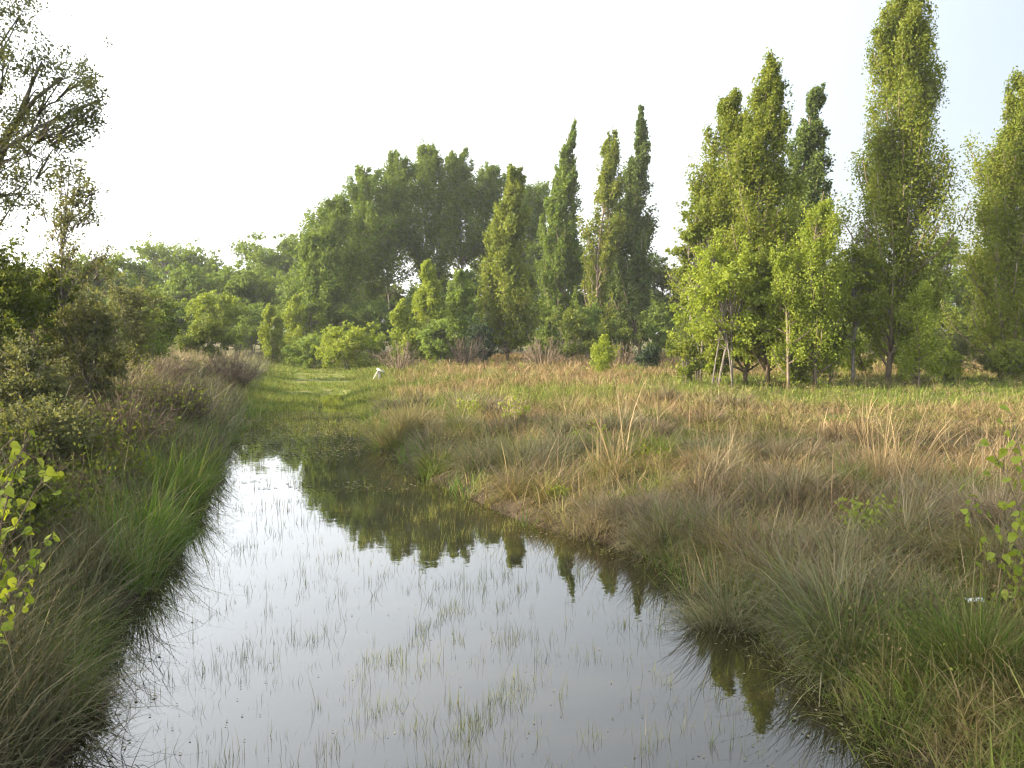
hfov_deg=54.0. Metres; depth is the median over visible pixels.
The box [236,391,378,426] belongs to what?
wet grass
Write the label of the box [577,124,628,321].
poplar tree
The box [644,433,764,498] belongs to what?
grass tussock
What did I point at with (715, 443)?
grass tussock
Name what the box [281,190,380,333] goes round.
grove tree
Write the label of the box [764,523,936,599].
grass tussock
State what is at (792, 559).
grass tussock
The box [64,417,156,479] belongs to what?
bramble
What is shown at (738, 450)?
grass tussock
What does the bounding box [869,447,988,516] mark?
grass tussock
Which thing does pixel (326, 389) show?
path
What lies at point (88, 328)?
shrub
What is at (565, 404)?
grass tussock
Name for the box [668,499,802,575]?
grass tussock
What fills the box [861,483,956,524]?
grass tussock
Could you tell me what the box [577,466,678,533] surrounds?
grass tussock
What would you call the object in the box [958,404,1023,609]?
leafy sapling
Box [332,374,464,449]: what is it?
grass tussock
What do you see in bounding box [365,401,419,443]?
grass tussock
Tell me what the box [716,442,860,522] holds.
grass tussock
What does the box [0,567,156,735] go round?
grass tussock
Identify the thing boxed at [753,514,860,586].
grass tussock
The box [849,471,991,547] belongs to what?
grass tussock
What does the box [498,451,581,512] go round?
grass tussock
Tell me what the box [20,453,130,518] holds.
shrub
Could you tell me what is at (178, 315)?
shrub
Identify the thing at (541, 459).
grass tussock
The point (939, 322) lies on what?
shrub
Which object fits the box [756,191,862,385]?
young tree
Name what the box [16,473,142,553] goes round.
grass tussock
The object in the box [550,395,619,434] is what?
grass tussock
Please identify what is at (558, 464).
grass tussock
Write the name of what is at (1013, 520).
grass tussock
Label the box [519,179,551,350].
grove tree
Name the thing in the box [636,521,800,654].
grass tussock
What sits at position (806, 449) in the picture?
grass tussock
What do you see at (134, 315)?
shrub
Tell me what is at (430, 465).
grass tussock
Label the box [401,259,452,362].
young tree
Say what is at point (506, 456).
grass tussock
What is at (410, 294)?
shrub
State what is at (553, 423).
grass tussock
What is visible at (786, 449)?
grass tussock
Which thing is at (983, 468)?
reed clump
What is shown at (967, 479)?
grass tussock
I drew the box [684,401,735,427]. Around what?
grass tussock
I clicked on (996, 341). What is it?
shrub
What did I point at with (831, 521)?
grass tussock
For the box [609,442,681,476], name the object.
grass tussock
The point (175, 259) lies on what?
broadleaf tree
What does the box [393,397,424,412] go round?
grass tussock
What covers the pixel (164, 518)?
grass tussock
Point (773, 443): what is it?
grass tussock
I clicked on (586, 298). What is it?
background tree
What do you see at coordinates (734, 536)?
grass tussock
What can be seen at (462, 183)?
grove tree
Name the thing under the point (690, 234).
young tree
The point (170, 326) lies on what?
shrub
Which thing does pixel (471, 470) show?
grass tussock
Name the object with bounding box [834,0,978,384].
poplar tree
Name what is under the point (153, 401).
bramble
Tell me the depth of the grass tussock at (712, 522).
9.74 m
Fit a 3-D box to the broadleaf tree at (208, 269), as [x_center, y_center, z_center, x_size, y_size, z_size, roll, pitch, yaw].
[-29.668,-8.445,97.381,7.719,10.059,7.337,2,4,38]
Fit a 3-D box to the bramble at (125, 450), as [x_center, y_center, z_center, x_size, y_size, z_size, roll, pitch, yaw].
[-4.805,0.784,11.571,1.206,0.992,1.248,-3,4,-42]
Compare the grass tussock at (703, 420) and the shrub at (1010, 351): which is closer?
the grass tussock at (703, 420)
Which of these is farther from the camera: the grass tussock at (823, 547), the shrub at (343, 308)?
the shrub at (343, 308)
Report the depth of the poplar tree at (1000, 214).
35.06 m
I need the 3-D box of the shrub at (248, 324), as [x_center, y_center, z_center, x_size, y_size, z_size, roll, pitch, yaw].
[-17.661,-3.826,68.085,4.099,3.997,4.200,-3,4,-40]
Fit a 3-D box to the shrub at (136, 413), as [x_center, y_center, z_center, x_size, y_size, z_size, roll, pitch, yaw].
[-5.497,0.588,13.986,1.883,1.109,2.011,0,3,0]
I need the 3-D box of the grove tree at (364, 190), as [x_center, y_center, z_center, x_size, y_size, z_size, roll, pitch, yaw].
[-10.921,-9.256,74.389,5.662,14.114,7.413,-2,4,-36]
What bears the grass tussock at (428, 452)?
on the ground at (508, 509)
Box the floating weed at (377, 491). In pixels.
[61,411,906,767]
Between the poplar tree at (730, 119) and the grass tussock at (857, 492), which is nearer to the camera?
the grass tussock at (857, 492)
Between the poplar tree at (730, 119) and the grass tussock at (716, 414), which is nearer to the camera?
the grass tussock at (716, 414)
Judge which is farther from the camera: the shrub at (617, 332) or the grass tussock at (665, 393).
the shrub at (617, 332)
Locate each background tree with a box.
[271,268,302,328]
[350,283,407,329]
[408,266,458,323]
[461,263,497,314]
[511,256,549,351]
[524,215,595,341]
[564,255,616,319]
[596,254,665,320]
[638,254,677,351]
[656,263,683,324]
[920,231,987,315]
[945,247,996,339]
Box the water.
[60,395,913,767]
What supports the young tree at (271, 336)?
on the ground at (508, 509)
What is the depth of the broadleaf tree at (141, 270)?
79.23 m
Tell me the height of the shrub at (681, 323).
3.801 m
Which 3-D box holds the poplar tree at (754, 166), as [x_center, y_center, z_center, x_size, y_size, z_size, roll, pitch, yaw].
[7.915,-5.230,32.012,3.206,10.568,3.686,0,3,0]
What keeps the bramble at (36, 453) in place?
on the ground at (508, 509)
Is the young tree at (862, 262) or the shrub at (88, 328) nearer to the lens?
the shrub at (88, 328)
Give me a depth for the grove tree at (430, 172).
78.52 m
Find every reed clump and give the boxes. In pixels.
[565,373,654,469]
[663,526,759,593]
[819,383,1005,489]
[950,409,1023,487]
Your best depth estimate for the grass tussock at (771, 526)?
9.19 m
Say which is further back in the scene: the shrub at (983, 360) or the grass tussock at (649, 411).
the shrub at (983, 360)
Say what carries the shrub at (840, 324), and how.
on the ground at (508, 509)
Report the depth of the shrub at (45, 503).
8.33 m
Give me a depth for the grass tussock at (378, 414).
23.81 m
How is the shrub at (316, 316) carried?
on the ground at (508, 509)
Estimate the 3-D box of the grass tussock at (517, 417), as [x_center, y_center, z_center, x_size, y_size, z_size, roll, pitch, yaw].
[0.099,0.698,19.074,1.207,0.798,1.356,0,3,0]
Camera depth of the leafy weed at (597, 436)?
15.59 m
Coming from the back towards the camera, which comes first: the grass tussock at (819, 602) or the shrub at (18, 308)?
the shrub at (18, 308)
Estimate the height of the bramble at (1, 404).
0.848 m
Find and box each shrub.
[0,211,88,381]
[0,324,82,428]
[0,384,118,471]
[0,450,93,551]
[1,239,120,372]
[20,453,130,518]
[23,271,129,385]
[38,275,143,413]
[68,386,188,458]
[84,253,174,365]
[86,290,108,304]
[98,298,173,362]
[107,270,182,361]
[129,353,200,379]
[132,361,229,425]
[155,297,191,348]
[170,309,243,358]
[200,345,264,388]
[224,299,277,354]
[278,296,336,339]
[280,332,335,368]
[306,320,386,369]
[316,287,379,360]
[346,296,397,358]
[373,341,425,370]
[392,279,433,329]
[408,316,462,363]
[416,285,461,340]
[443,328,492,366]
[462,311,506,364]
[468,295,503,347]
[511,302,566,354]
[518,334,570,366]
[537,304,601,361]
[562,296,614,358]
[584,312,639,354]
[602,340,639,367]
[632,342,663,368]
[634,290,681,357]
[662,318,713,360]
[665,309,714,342]
[665,327,714,385]
[691,340,734,383]
[777,341,822,389]
[808,337,857,382]
[825,312,874,354]
[832,327,887,378]
[844,311,910,360]
[878,331,927,383]
[906,303,964,343]
[920,342,971,381]
[924,320,975,376]
[940,301,999,362]
[971,324,1023,350]
[971,348,1023,381]
[982,333,1023,382]
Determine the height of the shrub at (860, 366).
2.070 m
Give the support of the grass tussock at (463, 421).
on the ground at (508, 509)
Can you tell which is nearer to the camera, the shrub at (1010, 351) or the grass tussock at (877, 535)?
the grass tussock at (877, 535)
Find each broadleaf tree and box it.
[46,252,147,300]
[100,250,167,292]
[125,232,212,312]
[153,261,227,350]
[186,246,225,345]
[205,262,284,351]
[222,230,292,348]
[269,232,302,298]
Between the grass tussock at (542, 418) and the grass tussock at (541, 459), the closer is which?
the grass tussock at (541, 459)
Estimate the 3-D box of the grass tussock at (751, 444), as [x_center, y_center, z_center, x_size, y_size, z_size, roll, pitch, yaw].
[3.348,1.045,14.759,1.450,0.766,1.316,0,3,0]
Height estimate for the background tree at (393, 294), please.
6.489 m
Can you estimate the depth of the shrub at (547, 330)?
61.39 m
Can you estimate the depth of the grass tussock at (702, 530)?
9.31 m
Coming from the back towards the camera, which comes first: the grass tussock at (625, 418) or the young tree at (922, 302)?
the young tree at (922, 302)
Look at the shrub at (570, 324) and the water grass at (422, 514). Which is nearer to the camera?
the water grass at (422, 514)
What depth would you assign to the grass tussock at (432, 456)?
15.54 m
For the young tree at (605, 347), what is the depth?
37.67 m
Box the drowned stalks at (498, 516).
[16,442,954,767]
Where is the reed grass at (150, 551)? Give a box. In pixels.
[0,379,948,726]
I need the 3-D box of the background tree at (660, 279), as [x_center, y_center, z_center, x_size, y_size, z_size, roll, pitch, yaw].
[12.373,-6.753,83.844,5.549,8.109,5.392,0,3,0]
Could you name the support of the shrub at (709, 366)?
on the ground at (508, 509)
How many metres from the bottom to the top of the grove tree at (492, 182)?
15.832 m
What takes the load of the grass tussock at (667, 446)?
on the ground at (508, 509)
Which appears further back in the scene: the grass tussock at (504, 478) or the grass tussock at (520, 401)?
the grass tussock at (520, 401)
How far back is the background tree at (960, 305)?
65.65 m
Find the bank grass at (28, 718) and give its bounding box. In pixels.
[0,344,277,767]
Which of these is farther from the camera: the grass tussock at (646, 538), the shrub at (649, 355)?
the shrub at (649, 355)
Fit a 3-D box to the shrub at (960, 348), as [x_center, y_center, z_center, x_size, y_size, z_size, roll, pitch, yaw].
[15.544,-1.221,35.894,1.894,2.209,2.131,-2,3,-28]
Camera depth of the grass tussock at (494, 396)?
22.85 m
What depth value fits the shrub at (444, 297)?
67.13 m
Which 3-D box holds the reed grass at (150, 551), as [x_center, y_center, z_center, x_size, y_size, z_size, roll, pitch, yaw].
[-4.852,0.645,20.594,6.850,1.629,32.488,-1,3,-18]
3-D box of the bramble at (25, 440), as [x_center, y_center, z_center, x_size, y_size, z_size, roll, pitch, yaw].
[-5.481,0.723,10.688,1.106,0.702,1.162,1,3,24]
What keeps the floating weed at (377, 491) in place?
on the water
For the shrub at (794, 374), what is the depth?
30.30 m
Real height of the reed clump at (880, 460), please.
1.426 m
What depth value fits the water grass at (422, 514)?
7.73 m
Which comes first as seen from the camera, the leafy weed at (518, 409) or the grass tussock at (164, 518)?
the grass tussock at (164, 518)
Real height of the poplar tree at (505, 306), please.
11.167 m
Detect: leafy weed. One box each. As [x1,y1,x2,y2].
[456,394,486,416]
[498,394,532,426]
[544,485,574,499]
[566,418,611,445]
[633,442,671,462]
[834,491,907,538]
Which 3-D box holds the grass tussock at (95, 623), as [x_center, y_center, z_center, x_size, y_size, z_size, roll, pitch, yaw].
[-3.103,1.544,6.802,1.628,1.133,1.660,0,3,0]
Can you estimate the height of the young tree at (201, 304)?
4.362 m
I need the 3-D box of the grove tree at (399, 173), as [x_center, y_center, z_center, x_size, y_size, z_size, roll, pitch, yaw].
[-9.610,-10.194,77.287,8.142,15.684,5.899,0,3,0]
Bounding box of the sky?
[0,0,1023,333]
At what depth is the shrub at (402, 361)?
47.77 m
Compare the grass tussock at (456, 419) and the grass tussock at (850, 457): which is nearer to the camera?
the grass tussock at (850, 457)
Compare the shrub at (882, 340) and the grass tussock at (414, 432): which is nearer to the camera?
the grass tussock at (414, 432)
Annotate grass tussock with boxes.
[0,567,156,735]
[1,547,170,674]
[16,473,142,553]
[55,465,234,554]
[98,427,238,511]
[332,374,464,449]
[357,392,404,417]
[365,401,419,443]
[367,405,395,421]
[378,420,476,479]
[392,413,444,457]
[392,424,439,442]
[392,441,454,470]
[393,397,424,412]
[394,391,436,416]
[397,380,445,407]
[397,405,452,427]
[397,435,444,459]
[399,418,474,455]
[399,434,453,464]
[400,426,470,476]
[400,431,472,475]
[413,417,467,447]
[423,397,489,439]
[427,395,595,486]
[434,371,497,419]
[438,394,487,422]
[443,432,509,487]
[444,408,475,433]
[446,401,487,427]
[460,425,545,474]
[466,392,516,419]
[466,418,559,455]
[468,402,530,437]
[469,385,521,406]
[471,454,548,480]
[473,447,565,497]
[479,460,568,510]
[481,410,519,437]
[498,407,539,428]
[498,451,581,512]
[500,432,565,471]
[502,394,539,409]
[505,435,602,495]
[511,413,614,463]
[516,403,566,430]
[522,406,583,434]
[530,444,588,476]
[531,423,585,458]
[535,388,606,415]
[540,394,583,410]
[544,469,639,545]
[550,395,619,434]
[550,478,618,518]
[560,430,659,485]
[561,402,592,415]
[568,380,682,435]
[575,417,656,464]
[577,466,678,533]
[578,476,649,537]
[586,440,649,469]
[586,475,703,536]
[586,475,714,569]
[606,474,702,524]
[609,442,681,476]
[609,478,724,560]
[615,409,703,465]
[616,404,698,440]
[624,388,674,423]
[624,476,739,548]
[628,431,699,456]
[634,377,690,402]
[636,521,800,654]
[639,456,770,541]
[639,461,762,556]
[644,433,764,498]
[644,481,781,573]
[648,435,726,475]
[648,483,818,572]
[654,500,781,556]
[661,419,731,455]
[668,428,766,479]
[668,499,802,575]
[670,486,978,712]
[674,399,731,429]
[674,501,843,594]
[679,507,788,561]
[683,418,741,455]
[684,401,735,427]
[685,431,775,464]
[691,434,736,454]
[695,508,863,641]
[696,388,733,407]
[702,378,763,409]
[702,424,754,451]
[703,474,885,578]
[710,432,777,457]
[710,445,843,526]
[710,497,822,554]
[712,433,863,517]
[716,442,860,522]
[720,512,849,551]
[729,471,927,578]
[734,530,841,586]
[739,518,936,629]
[741,406,826,462]
[741,545,958,634]
[746,527,937,652]
[749,432,801,454]
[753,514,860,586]
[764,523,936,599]
[768,486,883,538]
[773,418,852,463]
[775,431,896,494]
[788,500,921,575]
[792,516,955,580]
[794,435,948,527]
[797,421,861,458]
[806,526,1023,736]
[815,435,886,477]
[823,490,991,576]
[845,468,977,568]
[849,470,923,498]
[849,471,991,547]
[850,448,966,511]
[852,546,1012,629]
[854,529,962,587]
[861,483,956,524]
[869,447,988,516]
[886,451,1023,545]
[886,499,1023,586]
[892,451,1022,499]
[905,489,1023,577]
[917,470,1023,532]
[923,482,1023,542]
[930,488,1023,606]
[943,508,1023,584]
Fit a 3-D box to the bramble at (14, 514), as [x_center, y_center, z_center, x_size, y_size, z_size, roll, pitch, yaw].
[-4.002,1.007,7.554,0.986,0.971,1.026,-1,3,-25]
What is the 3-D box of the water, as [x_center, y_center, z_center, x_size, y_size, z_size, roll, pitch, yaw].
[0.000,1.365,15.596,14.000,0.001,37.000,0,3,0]
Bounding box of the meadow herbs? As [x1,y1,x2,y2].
[0,351,1023,767]
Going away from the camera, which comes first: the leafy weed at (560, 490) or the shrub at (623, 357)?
the leafy weed at (560, 490)
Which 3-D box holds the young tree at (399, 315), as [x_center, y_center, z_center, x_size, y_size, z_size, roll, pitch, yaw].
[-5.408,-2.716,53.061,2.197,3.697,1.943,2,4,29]
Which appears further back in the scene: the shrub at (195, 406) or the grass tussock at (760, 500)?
the shrub at (195, 406)
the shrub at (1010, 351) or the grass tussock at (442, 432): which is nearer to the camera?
the grass tussock at (442, 432)
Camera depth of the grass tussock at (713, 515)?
10.00 m
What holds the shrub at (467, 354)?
on the ground at (508, 509)
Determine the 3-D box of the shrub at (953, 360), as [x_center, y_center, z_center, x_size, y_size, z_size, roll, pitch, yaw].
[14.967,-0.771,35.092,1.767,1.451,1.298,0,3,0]
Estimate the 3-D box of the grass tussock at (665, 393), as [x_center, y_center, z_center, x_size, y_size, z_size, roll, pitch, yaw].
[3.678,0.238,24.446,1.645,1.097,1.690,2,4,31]
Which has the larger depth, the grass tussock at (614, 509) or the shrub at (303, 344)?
the shrub at (303, 344)
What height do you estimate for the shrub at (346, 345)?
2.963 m
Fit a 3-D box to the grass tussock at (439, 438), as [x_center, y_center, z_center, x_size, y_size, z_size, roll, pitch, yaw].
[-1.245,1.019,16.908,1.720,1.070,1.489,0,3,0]
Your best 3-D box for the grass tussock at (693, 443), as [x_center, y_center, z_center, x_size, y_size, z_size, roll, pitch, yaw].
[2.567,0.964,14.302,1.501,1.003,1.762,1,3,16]
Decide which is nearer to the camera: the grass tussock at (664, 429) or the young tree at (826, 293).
the grass tussock at (664, 429)
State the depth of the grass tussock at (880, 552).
8.15 m
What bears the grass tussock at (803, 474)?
on the ground at (508, 509)
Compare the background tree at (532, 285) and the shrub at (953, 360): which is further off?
the background tree at (532, 285)
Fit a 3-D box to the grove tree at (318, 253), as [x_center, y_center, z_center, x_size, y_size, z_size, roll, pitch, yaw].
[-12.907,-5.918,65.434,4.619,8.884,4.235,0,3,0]
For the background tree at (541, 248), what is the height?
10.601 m
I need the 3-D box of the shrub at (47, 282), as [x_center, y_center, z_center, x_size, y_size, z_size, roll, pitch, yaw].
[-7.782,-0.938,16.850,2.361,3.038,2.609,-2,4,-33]
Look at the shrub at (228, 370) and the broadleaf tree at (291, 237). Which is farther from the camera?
the broadleaf tree at (291, 237)
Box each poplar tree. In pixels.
[471,163,548,360]
[533,118,586,343]
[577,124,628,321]
[605,104,659,353]
[664,86,818,382]
[709,47,813,385]
[778,82,837,354]
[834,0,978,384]
[930,66,1023,377]
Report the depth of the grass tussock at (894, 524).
8.80 m
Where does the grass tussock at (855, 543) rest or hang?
on the ground at (508, 509)
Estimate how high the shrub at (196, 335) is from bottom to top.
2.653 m
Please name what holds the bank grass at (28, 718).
on the ground at (508, 509)
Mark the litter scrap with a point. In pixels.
(976, 599)
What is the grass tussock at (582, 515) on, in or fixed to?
on the ground at (508, 509)
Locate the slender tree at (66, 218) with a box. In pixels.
[31,141,120,399]
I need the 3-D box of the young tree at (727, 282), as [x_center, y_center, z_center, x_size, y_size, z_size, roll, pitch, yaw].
[6.578,-2.266,30.624,3.398,4.987,3.832,0,3,0]
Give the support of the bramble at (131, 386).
on the ground at (508, 509)
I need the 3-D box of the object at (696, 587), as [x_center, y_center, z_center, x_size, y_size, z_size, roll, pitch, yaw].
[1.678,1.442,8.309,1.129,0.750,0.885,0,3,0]
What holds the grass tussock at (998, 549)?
on the ground at (508, 509)
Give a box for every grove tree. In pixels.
[279,226,349,331]
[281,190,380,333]
[340,163,409,352]
[353,148,437,310]
[393,139,465,281]
[428,145,489,270]
[458,161,526,277]
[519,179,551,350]
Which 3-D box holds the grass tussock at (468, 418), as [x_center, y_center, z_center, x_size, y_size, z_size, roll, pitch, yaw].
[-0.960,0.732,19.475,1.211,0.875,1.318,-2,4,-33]
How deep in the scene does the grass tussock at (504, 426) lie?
18.18 m
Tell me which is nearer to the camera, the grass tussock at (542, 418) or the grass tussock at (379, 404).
the grass tussock at (542, 418)
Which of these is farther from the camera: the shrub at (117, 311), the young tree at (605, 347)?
the young tree at (605, 347)
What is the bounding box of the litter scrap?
[965,597,983,602]
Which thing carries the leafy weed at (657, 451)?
on the ground at (508, 509)
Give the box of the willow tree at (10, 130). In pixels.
[0,0,113,245]
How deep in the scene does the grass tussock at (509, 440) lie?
15.83 m
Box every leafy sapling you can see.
[0,430,64,647]
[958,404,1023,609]
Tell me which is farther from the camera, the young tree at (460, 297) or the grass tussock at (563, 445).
the young tree at (460, 297)
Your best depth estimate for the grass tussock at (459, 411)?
20.74 m
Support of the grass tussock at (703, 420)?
on the ground at (508, 509)
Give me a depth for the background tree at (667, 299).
79.60 m
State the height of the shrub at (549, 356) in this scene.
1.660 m
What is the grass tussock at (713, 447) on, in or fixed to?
on the ground at (508, 509)
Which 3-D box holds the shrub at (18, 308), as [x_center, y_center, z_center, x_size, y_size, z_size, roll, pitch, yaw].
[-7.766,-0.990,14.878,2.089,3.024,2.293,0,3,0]
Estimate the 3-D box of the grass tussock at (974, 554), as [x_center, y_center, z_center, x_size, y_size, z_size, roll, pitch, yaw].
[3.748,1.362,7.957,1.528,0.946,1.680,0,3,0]
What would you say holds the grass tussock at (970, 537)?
on the ground at (508, 509)
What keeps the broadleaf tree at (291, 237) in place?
on the ground at (508, 509)
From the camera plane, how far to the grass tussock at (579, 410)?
20.75 m
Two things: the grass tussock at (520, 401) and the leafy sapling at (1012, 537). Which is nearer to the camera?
the leafy sapling at (1012, 537)
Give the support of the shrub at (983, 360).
on the ground at (508, 509)
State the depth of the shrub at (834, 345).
33.30 m
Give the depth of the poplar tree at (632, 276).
62.89 m
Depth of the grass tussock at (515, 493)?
12.49 m
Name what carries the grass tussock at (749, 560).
on the ground at (508, 509)
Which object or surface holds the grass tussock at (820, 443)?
on the ground at (508, 509)
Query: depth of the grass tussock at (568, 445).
15.22 m
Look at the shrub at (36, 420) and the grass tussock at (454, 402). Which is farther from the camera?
the grass tussock at (454, 402)
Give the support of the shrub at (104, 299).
on the ground at (508, 509)
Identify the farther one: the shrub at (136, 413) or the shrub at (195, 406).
the shrub at (195, 406)
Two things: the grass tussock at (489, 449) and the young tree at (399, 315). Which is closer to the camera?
the grass tussock at (489, 449)
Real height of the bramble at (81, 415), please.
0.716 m
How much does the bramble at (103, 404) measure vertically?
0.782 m
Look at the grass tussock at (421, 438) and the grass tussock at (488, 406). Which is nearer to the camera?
the grass tussock at (421, 438)
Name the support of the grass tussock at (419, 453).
on the ground at (508, 509)
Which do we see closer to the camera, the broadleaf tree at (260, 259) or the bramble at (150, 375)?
the bramble at (150, 375)
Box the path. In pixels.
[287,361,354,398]
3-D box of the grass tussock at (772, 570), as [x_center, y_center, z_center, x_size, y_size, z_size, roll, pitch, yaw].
[2.095,1.487,7.665,1.603,1.309,1.782,0,3,0]
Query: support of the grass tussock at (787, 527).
on the ground at (508, 509)
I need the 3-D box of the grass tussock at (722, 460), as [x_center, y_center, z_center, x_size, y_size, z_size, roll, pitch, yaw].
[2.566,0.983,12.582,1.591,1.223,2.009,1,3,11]
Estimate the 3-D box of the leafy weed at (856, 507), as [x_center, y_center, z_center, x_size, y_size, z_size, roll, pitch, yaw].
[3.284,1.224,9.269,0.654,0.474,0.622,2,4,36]
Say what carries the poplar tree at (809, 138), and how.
on the ground at (508, 509)
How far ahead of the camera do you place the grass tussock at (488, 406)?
21.06 m
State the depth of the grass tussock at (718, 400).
23.30 m
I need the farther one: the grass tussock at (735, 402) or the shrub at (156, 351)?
the shrub at (156, 351)
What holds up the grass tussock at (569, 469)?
on the ground at (508, 509)
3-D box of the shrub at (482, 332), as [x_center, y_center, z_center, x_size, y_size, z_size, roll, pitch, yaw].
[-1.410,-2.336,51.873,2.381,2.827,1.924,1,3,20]
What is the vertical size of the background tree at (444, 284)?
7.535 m
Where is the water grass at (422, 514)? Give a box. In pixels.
[74,410,898,767]
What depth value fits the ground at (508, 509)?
12.05 m
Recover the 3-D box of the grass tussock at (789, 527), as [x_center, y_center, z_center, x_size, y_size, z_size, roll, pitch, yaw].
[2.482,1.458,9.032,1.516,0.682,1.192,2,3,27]
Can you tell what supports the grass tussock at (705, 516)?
on the ground at (508, 509)
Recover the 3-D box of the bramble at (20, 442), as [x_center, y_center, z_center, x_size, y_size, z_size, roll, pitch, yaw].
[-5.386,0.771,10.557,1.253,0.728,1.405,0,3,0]
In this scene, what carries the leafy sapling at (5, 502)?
on the ground at (508, 509)
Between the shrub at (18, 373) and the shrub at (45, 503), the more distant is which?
the shrub at (18, 373)
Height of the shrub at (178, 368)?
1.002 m
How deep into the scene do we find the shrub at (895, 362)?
33.57 m
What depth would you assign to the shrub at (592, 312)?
59.50 m
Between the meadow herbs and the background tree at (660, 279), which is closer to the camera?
the meadow herbs
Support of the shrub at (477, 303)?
on the ground at (508, 509)
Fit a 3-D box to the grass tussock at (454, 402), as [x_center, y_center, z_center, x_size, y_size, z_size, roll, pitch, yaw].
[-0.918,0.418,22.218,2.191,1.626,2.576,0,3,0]
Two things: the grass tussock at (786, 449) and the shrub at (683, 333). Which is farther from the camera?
the shrub at (683, 333)
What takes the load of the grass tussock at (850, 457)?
on the ground at (508, 509)
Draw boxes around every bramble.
[0,401,44,439]
[0,422,59,470]
[0,423,70,466]
[0,426,62,482]
[0,443,35,474]
[0,464,50,559]
[7,491,80,545]
[27,428,124,488]
[45,404,97,435]
[57,397,139,444]
[57,409,157,486]
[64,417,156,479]
[98,344,162,383]
[98,370,155,407]
[112,376,164,408]
[118,382,175,419]
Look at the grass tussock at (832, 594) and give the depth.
7.24 m
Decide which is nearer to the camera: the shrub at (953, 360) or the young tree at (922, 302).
the young tree at (922, 302)
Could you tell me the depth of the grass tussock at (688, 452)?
12.97 m
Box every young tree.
[175,284,250,344]
[257,303,292,362]
[281,292,308,362]
[387,298,423,366]
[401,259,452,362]
[439,268,479,358]
[589,334,622,374]
[664,176,719,382]
[666,227,784,387]
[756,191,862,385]
[761,238,827,388]
[829,244,893,383]
[893,280,958,387]
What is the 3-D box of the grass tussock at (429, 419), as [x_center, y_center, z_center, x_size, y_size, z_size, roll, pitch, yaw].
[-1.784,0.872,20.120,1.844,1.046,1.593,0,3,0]
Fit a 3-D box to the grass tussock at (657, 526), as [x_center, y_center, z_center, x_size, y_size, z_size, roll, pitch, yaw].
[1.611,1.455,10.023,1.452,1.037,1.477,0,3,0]
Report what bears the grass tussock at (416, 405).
on the ground at (508, 509)
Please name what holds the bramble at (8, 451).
on the ground at (508, 509)
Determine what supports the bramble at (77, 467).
on the ground at (508, 509)
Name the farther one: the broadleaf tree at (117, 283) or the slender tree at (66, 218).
the broadleaf tree at (117, 283)
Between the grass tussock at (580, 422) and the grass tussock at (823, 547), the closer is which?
the grass tussock at (823, 547)
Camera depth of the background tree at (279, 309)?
86.11 m
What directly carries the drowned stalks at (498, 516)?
in the water
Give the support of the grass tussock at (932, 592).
on the ground at (508, 509)
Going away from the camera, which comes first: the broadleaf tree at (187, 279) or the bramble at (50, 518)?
the bramble at (50, 518)
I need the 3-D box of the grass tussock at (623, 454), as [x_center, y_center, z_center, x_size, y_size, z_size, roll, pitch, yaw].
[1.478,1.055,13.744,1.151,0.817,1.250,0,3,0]
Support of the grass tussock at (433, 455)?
on the ground at (508, 509)
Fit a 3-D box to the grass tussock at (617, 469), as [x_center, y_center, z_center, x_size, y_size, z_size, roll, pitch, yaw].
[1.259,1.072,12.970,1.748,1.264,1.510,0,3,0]
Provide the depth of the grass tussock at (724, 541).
8.98 m
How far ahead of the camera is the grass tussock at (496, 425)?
18.22 m
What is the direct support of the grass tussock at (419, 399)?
on the ground at (508, 509)
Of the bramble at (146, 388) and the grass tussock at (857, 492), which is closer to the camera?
the grass tussock at (857, 492)
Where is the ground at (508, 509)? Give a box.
[0,335,1023,767]
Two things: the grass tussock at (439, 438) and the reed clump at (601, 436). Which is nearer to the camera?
the reed clump at (601, 436)
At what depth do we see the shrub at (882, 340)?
53.76 m
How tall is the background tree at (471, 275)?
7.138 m
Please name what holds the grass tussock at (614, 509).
on the ground at (508, 509)
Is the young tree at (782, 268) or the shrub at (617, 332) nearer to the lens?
the young tree at (782, 268)
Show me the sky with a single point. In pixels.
(233, 118)
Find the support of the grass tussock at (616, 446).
on the ground at (508, 509)

